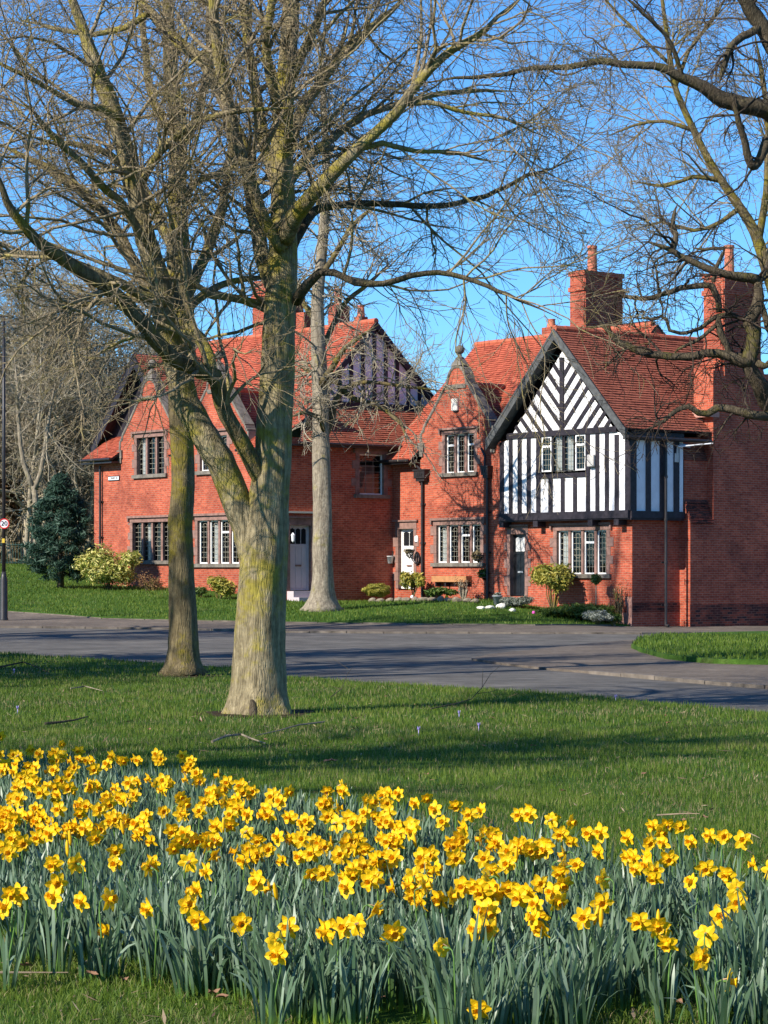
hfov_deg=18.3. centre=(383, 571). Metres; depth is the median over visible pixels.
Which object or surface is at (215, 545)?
window
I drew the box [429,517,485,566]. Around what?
window
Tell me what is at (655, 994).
daffodil
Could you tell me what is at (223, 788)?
daffodil
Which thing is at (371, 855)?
daffodil
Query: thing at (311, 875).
daffodil
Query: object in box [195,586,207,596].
dark bush
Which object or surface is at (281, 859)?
daffodil
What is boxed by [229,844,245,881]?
daffodil
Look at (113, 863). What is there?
daffodil
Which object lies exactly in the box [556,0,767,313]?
slender bare tree
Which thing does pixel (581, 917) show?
daffodil
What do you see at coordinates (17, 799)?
daffodil
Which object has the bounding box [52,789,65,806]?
daffodil
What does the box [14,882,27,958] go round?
daffodil
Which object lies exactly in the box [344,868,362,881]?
daffodil
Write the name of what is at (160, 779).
daffodil
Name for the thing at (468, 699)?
fallen stick
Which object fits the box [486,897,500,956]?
daffodil
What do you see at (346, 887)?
daffodil
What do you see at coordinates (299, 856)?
daffodil
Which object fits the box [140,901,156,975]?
daffodil
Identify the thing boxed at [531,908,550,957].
daffodil
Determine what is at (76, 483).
woodland tree
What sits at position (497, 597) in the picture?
grey tub
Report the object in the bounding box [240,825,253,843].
daffodil
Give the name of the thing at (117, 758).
daffodil
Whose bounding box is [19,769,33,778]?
daffodil
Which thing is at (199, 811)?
daffodil
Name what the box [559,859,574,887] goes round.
daffodil
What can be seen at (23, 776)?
daffodil
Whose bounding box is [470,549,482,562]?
wall basket
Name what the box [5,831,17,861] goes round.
daffodil
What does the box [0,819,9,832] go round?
daffodil
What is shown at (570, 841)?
daffodil
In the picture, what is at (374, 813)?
daffodil
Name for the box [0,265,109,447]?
woodland tree
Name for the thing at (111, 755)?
daffodil
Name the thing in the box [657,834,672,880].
daffodil
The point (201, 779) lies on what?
daffodil
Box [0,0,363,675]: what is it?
slim bare tree
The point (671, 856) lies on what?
daffodil
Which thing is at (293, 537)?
wall lantern
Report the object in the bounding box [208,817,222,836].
daffodil
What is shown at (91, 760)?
daffodil
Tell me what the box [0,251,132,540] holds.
woodland tree
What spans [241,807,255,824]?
daffodil
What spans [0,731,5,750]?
daffodil
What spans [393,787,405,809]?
daffodil
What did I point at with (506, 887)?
daffodil
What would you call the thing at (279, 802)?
daffodil
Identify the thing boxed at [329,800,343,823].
daffodil
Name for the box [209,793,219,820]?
daffodil
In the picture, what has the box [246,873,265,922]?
daffodil
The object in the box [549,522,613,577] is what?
window
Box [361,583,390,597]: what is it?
golden ball bush
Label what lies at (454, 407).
alarm box
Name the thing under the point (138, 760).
daffodil
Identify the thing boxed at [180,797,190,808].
daffodil
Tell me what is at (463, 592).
bare stemmed shrub
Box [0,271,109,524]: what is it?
woodland tree
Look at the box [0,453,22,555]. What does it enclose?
beech bush
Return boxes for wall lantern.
[290,527,294,541]
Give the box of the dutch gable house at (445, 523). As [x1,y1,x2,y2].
[378,322,695,599]
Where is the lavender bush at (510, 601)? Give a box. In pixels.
[499,595,534,607]
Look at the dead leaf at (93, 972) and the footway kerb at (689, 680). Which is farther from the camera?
the footway kerb at (689, 680)
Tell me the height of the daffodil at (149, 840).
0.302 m
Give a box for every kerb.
[0,626,701,633]
[8,611,615,625]
[589,671,767,688]
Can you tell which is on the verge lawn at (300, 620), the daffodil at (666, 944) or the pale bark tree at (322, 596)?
the pale bark tree at (322, 596)
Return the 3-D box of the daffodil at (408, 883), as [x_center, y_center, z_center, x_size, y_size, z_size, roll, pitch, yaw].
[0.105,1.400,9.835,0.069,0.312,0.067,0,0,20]
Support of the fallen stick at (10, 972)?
on the lawn at (400, 1015)
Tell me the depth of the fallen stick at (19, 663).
39.27 m
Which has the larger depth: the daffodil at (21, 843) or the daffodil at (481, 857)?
the daffodil at (21, 843)
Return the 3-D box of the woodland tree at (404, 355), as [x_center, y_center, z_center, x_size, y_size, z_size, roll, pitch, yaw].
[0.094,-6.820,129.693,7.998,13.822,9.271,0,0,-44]
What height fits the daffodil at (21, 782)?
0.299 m
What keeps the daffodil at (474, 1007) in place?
on the lawn at (400, 1015)
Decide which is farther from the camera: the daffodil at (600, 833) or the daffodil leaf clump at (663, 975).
the daffodil at (600, 833)
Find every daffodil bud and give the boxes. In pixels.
[65,840,68,875]
[68,830,71,855]
[120,820,124,838]
[222,817,224,835]
[273,883,279,912]
[412,832,416,851]
[491,917,496,977]
[514,846,517,881]
[587,905,599,953]
[599,907,603,934]
[656,909,659,953]
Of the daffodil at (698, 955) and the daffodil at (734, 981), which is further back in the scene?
the daffodil at (698, 955)
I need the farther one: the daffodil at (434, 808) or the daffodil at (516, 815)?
the daffodil at (434, 808)
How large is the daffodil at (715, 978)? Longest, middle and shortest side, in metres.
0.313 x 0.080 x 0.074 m
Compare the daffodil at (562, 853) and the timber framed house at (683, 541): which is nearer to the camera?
the daffodil at (562, 853)
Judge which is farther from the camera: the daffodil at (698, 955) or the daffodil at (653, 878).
the daffodil at (653, 878)
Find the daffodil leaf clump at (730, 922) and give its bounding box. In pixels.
[685,917,740,978]
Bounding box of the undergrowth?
[0,510,93,563]
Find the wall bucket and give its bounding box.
[387,551,393,562]
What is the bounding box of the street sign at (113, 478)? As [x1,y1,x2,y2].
[108,476,119,480]
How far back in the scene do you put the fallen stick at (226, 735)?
22.33 m
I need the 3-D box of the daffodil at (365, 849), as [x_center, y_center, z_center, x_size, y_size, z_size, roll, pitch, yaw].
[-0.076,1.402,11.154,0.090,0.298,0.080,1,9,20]
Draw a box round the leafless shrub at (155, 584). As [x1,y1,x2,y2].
[133,571,167,590]
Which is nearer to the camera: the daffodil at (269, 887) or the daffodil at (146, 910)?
the daffodil at (146, 910)
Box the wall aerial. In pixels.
[674,443,712,461]
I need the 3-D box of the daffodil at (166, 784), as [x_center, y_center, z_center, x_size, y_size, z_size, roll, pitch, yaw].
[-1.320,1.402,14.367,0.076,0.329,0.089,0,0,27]
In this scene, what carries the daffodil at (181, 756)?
on the lawn at (400, 1015)
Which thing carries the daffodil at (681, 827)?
on the lawn at (400, 1015)
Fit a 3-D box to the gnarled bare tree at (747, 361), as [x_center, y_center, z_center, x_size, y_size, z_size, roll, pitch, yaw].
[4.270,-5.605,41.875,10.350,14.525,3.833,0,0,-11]
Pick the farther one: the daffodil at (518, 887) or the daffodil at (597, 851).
the daffodil at (597, 851)
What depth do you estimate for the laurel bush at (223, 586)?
80.72 m
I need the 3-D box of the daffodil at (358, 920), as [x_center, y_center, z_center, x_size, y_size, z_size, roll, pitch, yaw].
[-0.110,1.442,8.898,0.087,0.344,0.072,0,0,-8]
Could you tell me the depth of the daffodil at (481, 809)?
12.88 m
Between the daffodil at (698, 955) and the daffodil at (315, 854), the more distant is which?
the daffodil at (315, 854)
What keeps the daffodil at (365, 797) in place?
on the lawn at (400, 1015)
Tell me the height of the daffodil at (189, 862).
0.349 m
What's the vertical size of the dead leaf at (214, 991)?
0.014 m
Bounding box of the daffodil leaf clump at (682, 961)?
[620,918,713,1000]
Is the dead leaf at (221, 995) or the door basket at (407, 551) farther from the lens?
the door basket at (407, 551)
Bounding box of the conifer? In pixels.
[19,472,98,586]
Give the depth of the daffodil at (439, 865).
10.49 m
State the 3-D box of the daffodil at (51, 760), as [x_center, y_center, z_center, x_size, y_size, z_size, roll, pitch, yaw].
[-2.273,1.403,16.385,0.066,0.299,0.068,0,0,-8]
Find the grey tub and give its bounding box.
[493,592,502,604]
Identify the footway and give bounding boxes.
[471,640,767,684]
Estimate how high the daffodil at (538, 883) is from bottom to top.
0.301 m
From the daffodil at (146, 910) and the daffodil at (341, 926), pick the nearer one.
the daffodil at (341, 926)
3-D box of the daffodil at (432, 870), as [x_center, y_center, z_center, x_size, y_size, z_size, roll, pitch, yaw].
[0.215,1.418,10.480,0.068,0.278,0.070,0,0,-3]
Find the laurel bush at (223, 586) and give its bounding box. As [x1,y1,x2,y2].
[207,575,237,598]
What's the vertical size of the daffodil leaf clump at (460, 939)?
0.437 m
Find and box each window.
[126,515,168,563]
[131,429,168,478]
[193,513,239,566]
[195,428,232,474]
[351,448,391,498]
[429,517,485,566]
[438,426,480,476]
[541,434,585,472]
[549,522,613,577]
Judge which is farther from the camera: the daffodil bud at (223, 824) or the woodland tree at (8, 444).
the woodland tree at (8, 444)
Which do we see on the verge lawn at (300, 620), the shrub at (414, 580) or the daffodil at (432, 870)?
the shrub at (414, 580)
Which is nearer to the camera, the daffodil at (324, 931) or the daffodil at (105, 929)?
the daffodil at (324, 931)
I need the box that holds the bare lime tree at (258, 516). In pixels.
[0,0,701,715]
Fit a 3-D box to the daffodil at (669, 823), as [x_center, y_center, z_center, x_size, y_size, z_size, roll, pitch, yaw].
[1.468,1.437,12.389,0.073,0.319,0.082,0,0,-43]
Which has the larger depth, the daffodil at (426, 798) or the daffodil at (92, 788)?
the daffodil at (92, 788)
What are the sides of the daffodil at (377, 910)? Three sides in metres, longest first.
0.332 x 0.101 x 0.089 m
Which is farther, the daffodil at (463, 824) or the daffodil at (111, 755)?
the daffodil at (111, 755)
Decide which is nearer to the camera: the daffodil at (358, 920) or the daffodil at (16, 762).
the daffodil at (358, 920)
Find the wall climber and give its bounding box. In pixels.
[606,579,629,622]
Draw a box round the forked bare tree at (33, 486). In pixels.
[0,332,94,566]
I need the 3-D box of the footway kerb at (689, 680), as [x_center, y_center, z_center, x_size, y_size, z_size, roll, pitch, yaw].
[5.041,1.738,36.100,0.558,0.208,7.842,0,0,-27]
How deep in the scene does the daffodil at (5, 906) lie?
9.02 m
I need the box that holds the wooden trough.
[432,576,471,586]
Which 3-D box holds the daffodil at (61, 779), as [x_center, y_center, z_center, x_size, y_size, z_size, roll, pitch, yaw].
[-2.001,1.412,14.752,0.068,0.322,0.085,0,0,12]
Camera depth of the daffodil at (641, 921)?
8.78 m
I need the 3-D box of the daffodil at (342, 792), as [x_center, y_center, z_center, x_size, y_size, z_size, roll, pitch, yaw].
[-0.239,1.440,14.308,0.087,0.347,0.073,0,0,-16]
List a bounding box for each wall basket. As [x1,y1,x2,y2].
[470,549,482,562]
[476,568,489,580]
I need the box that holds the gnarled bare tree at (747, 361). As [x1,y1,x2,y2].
[333,0,767,479]
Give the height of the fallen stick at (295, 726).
0.038 m
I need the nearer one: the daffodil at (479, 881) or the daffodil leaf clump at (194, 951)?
the daffodil leaf clump at (194, 951)
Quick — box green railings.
[0,543,85,563]
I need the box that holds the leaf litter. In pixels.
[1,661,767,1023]
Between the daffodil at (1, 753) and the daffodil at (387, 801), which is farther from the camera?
the daffodil at (1, 753)
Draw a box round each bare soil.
[145,674,220,677]
[197,709,313,718]
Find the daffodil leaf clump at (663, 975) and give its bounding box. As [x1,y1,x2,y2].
[629,923,701,1011]
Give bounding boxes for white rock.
[496,603,505,608]
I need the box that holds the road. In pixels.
[0,628,767,711]
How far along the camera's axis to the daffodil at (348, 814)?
12.38 m
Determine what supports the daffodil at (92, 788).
on the lawn at (400, 1015)
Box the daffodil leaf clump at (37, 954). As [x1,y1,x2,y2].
[7,886,69,962]
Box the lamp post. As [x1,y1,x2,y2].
[0,316,7,620]
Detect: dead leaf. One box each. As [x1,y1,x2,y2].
[20,962,32,965]
[86,970,97,974]
[208,988,219,992]
[216,993,227,996]
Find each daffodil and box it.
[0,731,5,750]
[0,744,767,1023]
[0,747,762,1023]
[0,750,4,759]
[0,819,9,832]
[0,839,11,861]
[0,843,18,866]
[0,896,16,980]
[1,885,21,956]
[3,805,16,829]
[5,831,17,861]
[10,780,22,792]
[11,757,23,769]
[11,791,27,807]
[12,834,32,858]
[13,750,22,761]
[13,771,28,783]
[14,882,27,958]
[15,778,24,794]
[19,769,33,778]
[22,810,30,823]
[23,761,32,768]
[29,801,42,814]
[31,760,42,784]
[32,785,49,807]
[33,748,43,766]
[35,822,48,842]
[43,857,61,874]
[44,765,51,776]
[44,872,68,954]
[44,884,63,971]
[45,815,57,825]
[45,854,64,879]
[48,754,56,775]
[49,822,63,851]
[50,794,60,802]
[50,801,67,823]
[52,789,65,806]
[53,774,65,785]
[57,740,66,748]
[60,782,76,797]
[67,852,83,889]
[72,746,85,755]
[73,891,90,957]
[75,755,82,770]
[75,856,87,878]
[78,778,91,797]
[81,800,91,819]
[82,756,89,765]
[84,779,96,799]
[88,755,99,776]
[91,802,105,822]
[97,923,113,957]
[99,887,118,976]
[100,797,117,810]
[106,843,125,874]
[107,750,117,777]
[108,856,122,882]
[112,791,121,800]
[115,755,124,768]
[121,775,136,789]
[127,788,140,810]
[130,829,145,859]
[133,755,142,773]
[138,812,150,827]
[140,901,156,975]
[141,858,158,883]
[144,897,162,966]
[145,833,158,858]
[146,854,161,886]
[151,748,161,773]
[156,773,171,798]
[156,777,170,807]
[156,782,170,803]
[163,823,179,838]
[170,833,188,867]
[172,802,184,817]
[172,806,189,823]
[176,750,189,764]
[178,852,197,883]
[178,894,197,961]
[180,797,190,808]
[180,805,194,830]
[181,773,193,788]
[185,881,205,907]
[186,755,196,765]
[186,909,209,995]
[189,881,209,917]
[190,767,202,791]
[191,774,205,787]
[192,804,207,832]
[198,794,212,807]
[199,862,216,901]
[201,831,215,856]
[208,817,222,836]
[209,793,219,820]
[209,833,222,854]
[214,768,226,779]
[217,783,228,805]
[220,775,233,793]
[223,807,238,834]
[225,819,238,844]
[228,801,246,817]
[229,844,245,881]
[231,912,252,1000]
[233,777,247,789]
[234,785,251,799]
[236,791,247,802]
[238,800,251,823]
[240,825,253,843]
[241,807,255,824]
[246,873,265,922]
[250,868,265,912]
[260,800,271,833]
[264,788,278,805]
[264,879,281,909]
[264,943,287,1023]
[265,931,286,968]
[273,794,286,820]
[276,853,289,881]
[277,915,299,963]
[281,810,297,831]
[283,784,294,798]
[284,831,298,850]
[292,830,310,867]
[293,850,305,887]
[300,812,315,835]
[302,867,317,892]
[303,844,321,862]
[308,833,320,845]
[315,918,338,996]
[319,808,336,835]
[320,785,334,796]
[323,918,336,949]
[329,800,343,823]
[329,815,342,846]
[332,916,355,950]
[334,779,346,799]
[337,783,349,809]
[338,875,354,905]
[341,809,354,832]
[344,811,353,823]
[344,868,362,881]
[346,913,365,947]
[352,832,367,842]
[352,842,365,858]
[357,843,373,855]
[359,793,368,813]
[359,806,370,831]
[361,871,378,895]
[361,900,383,919]
[366,794,378,825]
[366,867,384,900]
[367,810,379,821]
[368,851,383,870]
[369,850,387,881]
[374,831,389,848]
[376,790,388,799]
[379,786,387,792]
[379,833,393,851]
[379,920,405,1010]
[380,797,393,808]
[382,805,396,819]
[383,849,403,914]
[386,786,397,811]
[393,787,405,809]
[401,874,418,920]
[402,866,423,881]
[403,816,420,842]
[404,822,419,846]
[413,847,431,864]
[413,877,432,932]
[416,858,430,873]
[420,793,432,823]
[421,844,439,876]
[425,864,440,876]
[426,859,443,877]
[428,800,441,831]
[433,937,456,1023]
[435,815,449,836]
[445,847,465,878]
[448,800,462,830]
[454,875,470,936]
[457,819,473,852]
[460,807,478,832]
[465,877,482,900]
[466,918,484,944]
[466,999,491,1021]
[473,850,494,874]
[473,899,488,919]
[476,802,489,845]
[478,824,489,850]
[480,904,497,958]
[480,916,498,941]
[481,862,501,880]
[481,869,499,885]
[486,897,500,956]
[489,826,502,835]
[500,880,516,946]
[510,807,523,835]
[511,883,524,892]
[522,805,537,838]
[524,803,535,834]
[524,907,546,943]
[526,890,534,902]
[527,895,543,946]
[530,874,547,893]
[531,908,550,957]
[531,921,550,961]
[538,840,552,858]
[541,836,554,866]
[544,812,557,857]
[544,881,560,921]
[545,813,560,836]
[548,893,568,923]
[551,825,568,841]
[551,865,569,889]
[552,854,569,883]
[553,876,573,892]
[557,845,574,858]
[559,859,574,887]
[563,814,577,846]
[565,835,577,851]
[569,857,584,884]
[571,906,596,934]
[581,826,594,859]
[589,891,613,913]
[592,842,607,869]
[594,822,608,855]
[595,868,614,909]
[619,848,637,880]
[620,829,633,849]
[626,912,650,959]
[627,849,646,882]
[629,862,641,888]
[639,855,651,875]
[641,847,656,861]
[642,836,656,849]
[642,860,664,885]
[645,819,658,832]
[646,832,660,866]
[646,870,663,917]
[646,917,671,972]
[652,927,672,940]
[653,823,668,863]
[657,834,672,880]
[657,935,678,1013]
[658,849,678,876]
[659,818,675,851]
[672,820,688,866]
[683,873,698,947]
[684,834,697,887]
[690,945,711,1023]
[693,924,718,1011]
[694,860,717,898]
[701,827,716,857]
[701,945,716,1023]
[709,904,730,930]
[714,968,738,1022]
[716,829,732,879]
[717,866,736,914]
[726,878,746,896]
[727,891,747,913]
[733,830,752,876]
[748,855,764,880]
[761,860,767,891]
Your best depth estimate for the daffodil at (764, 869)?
10.45 m
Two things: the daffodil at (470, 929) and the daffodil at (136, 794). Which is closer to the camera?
the daffodil at (470, 929)
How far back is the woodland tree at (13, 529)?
115.02 m
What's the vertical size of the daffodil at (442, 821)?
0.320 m
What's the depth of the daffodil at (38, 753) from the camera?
17.01 m
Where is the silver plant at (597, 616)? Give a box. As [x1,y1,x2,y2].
[581,609,614,623]
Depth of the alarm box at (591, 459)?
75.85 m
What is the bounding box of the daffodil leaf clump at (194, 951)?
[152,904,266,997]
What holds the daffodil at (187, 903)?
on the lawn at (400, 1015)
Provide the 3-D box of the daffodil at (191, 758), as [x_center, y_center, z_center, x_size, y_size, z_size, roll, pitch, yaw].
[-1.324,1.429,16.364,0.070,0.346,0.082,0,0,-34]
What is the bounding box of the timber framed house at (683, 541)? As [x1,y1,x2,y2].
[485,245,767,626]
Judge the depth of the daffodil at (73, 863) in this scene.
10.40 m
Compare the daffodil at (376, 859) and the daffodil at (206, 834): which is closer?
the daffodil at (376, 859)
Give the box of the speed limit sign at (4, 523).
[0,518,8,528]
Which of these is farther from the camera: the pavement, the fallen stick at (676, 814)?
the pavement
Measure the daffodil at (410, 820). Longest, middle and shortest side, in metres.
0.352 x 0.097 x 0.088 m
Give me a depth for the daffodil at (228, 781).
14.48 m
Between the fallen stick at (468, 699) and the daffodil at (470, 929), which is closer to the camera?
the daffodil at (470, 929)
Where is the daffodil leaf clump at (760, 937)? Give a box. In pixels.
[685,890,767,1017]
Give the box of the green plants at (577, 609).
[533,602,615,618]
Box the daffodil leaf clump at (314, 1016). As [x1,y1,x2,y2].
[286,936,363,1023]
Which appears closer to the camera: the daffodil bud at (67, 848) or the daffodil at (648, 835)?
the daffodil bud at (67, 848)
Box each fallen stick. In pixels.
[0,661,48,672]
[0,971,67,973]
[44,716,87,724]
[70,686,102,690]
[211,733,265,743]
[256,721,324,735]
[331,660,352,696]
[430,665,500,708]
[657,813,699,815]
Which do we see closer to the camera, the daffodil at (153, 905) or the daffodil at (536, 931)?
the daffodil at (536, 931)
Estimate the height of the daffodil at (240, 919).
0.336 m
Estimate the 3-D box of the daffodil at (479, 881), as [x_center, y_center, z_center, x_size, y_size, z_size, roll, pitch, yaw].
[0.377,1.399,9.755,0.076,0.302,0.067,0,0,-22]
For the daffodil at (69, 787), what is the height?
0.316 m
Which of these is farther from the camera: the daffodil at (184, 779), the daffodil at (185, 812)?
the daffodil at (184, 779)
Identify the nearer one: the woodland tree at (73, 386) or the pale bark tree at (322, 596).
the pale bark tree at (322, 596)
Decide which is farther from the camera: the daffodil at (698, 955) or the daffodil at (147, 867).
the daffodil at (147, 867)
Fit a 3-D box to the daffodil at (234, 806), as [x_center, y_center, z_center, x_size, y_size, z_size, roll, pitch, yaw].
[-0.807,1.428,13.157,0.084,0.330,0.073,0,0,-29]
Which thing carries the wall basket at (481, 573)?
attached to the dutch gable house at (445, 523)
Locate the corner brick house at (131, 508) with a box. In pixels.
[78,281,433,601]
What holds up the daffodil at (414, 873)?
on the lawn at (400, 1015)
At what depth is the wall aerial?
75.80 m
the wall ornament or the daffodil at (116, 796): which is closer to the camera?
the daffodil at (116, 796)
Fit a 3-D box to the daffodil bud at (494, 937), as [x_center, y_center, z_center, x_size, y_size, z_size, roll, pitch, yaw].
[0.392,1.431,8.760,0.018,0.345,0.020,9,9,22]
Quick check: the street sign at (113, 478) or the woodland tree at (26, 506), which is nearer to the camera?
the street sign at (113, 478)
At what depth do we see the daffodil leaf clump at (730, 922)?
8.99 m
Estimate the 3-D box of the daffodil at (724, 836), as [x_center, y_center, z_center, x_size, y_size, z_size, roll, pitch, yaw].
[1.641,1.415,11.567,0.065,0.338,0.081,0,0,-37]
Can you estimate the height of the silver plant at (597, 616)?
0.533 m
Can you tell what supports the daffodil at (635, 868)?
on the lawn at (400, 1015)
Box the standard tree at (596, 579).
[590,573,601,605]
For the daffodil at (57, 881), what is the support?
on the lawn at (400, 1015)
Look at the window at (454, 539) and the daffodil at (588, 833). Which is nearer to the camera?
the daffodil at (588, 833)
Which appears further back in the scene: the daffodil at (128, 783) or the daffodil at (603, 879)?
the daffodil at (128, 783)
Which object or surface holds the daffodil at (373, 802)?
on the lawn at (400, 1015)
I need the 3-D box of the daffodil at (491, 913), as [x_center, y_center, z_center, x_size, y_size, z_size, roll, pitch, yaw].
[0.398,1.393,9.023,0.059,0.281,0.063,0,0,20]
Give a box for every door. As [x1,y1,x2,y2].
[290,525,308,589]
[401,529,413,588]
[513,534,526,595]
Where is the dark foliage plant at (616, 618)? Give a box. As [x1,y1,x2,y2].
[606,612,622,625]
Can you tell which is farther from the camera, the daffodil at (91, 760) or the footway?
the footway
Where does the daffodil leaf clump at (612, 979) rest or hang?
on the lawn at (400, 1015)
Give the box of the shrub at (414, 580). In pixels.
[398,571,425,595]
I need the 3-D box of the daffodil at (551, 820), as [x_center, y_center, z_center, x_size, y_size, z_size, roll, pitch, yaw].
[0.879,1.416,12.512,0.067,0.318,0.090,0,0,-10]
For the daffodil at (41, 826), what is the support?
on the lawn at (400, 1015)
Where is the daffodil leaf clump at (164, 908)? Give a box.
[113,883,212,973]
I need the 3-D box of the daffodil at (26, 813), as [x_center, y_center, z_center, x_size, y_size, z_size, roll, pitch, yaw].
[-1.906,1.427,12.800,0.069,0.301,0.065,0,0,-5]
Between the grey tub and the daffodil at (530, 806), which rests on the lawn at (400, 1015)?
the daffodil at (530, 806)
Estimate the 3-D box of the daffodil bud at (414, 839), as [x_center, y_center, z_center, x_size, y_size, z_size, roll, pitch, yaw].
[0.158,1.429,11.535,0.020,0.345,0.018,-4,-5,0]
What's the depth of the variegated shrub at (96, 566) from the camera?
84.88 m
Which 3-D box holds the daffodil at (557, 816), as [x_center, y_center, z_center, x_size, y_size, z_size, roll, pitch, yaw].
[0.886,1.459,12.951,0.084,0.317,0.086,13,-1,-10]
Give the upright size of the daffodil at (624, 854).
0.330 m
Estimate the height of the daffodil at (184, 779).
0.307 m
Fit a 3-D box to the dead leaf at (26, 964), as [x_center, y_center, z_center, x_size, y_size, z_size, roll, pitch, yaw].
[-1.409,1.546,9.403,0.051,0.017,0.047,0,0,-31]
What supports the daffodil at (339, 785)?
on the lawn at (400, 1015)
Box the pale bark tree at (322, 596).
[235,28,472,611]
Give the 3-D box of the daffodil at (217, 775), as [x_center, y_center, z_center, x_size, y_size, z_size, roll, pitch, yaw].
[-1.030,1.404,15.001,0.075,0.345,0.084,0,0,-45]
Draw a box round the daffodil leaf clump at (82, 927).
[61,883,136,960]
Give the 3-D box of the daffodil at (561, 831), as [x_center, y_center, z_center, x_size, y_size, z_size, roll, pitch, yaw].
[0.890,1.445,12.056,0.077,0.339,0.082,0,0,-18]
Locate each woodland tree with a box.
[0,224,139,563]
[0,234,102,539]
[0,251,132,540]
[0,254,208,551]
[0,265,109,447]
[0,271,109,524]
[0,273,122,552]
[0,289,56,547]
[0,299,141,543]
[0,351,67,553]
[51,341,156,526]
[98,311,152,384]
[379,316,447,391]
[411,351,453,391]
[445,320,529,380]
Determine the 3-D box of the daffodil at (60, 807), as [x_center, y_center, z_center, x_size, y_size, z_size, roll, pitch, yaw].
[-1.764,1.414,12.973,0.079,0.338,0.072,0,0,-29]
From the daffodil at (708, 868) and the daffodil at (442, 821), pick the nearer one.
the daffodil at (708, 868)
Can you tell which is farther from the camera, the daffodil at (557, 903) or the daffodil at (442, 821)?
the daffodil at (442, 821)
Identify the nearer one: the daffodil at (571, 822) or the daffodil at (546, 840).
the daffodil at (546, 840)
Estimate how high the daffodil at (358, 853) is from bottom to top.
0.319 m
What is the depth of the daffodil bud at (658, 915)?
8.88 m
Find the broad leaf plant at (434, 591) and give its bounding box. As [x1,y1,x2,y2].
[424,587,459,596]
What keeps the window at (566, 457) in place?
in the timber framed house at (683, 541)
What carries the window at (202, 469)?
in the corner brick house at (131, 508)
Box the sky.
[0,0,767,507]
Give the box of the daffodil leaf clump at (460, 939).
[358,899,538,1023]
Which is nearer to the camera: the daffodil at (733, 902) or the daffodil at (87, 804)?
the daffodil at (733, 902)
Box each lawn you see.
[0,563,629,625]
[0,653,767,1023]
[631,631,767,664]
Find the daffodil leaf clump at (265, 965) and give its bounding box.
[221,916,311,1016]
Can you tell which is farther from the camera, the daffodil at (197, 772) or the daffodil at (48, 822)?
the daffodil at (197, 772)
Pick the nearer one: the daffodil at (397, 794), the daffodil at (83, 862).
the daffodil at (83, 862)
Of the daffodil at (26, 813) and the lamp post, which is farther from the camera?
the lamp post
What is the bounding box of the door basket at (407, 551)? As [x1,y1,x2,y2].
[403,548,414,558]
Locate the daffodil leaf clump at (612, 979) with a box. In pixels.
[556,921,633,1017]
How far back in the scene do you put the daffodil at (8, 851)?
11.09 m
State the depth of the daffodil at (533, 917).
8.88 m
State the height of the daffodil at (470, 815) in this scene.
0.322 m
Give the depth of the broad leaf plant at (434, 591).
80.81 m
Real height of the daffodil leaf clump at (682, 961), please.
0.332 m
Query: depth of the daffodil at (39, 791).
13.87 m
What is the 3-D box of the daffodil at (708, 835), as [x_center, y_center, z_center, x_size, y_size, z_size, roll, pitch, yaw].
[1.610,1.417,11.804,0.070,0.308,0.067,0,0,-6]
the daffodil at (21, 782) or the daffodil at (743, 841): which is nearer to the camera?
the daffodil at (743, 841)
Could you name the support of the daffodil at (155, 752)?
on the lawn at (400, 1015)
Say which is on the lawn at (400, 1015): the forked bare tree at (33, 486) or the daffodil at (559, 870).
the daffodil at (559, 870)
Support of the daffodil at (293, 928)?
on the lawn at (400, 1015)
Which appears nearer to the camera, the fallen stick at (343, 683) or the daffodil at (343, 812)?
the daffodil at (343, 812)
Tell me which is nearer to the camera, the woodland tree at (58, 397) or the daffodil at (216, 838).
the daffodil at (216, 838)
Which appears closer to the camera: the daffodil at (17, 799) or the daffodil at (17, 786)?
the daffodil at (17, 799)
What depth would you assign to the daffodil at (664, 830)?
11.96 m
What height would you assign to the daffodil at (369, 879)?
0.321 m
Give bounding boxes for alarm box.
[451,398,458,411]
[587,454,594,467]
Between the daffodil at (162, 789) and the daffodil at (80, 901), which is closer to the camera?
the daffodil at (80, 901)
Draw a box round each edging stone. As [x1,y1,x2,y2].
[402,597,410,601]
[417,597,427,600]
[437,596,443,601]
[452,597,461,601]
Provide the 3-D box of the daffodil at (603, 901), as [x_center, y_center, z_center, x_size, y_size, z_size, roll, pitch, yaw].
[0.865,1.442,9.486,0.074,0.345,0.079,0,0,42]
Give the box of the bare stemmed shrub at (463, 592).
[454,575,475,598]
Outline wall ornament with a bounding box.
[414,552,419,565]
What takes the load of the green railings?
on the verge lawn at (300, 620)
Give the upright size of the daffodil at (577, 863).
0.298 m
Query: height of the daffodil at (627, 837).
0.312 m
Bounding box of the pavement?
[0,612,767,633]
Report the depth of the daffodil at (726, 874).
10.13 m
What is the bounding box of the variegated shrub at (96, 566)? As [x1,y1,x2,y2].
[71,543,143,589]
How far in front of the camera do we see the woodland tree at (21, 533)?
111.00 m
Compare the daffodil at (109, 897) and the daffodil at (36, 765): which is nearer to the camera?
the daffodil at (109, 897)
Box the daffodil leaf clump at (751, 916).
[715,886,767,962]
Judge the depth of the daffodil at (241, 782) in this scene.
14.34 m
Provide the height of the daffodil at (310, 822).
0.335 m
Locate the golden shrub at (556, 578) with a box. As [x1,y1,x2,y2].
[528,562,575,607]
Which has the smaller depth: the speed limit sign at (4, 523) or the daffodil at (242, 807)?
the daffodil at (242, 807)
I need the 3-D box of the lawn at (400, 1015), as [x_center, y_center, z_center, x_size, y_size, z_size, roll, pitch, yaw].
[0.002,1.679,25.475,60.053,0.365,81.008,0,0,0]

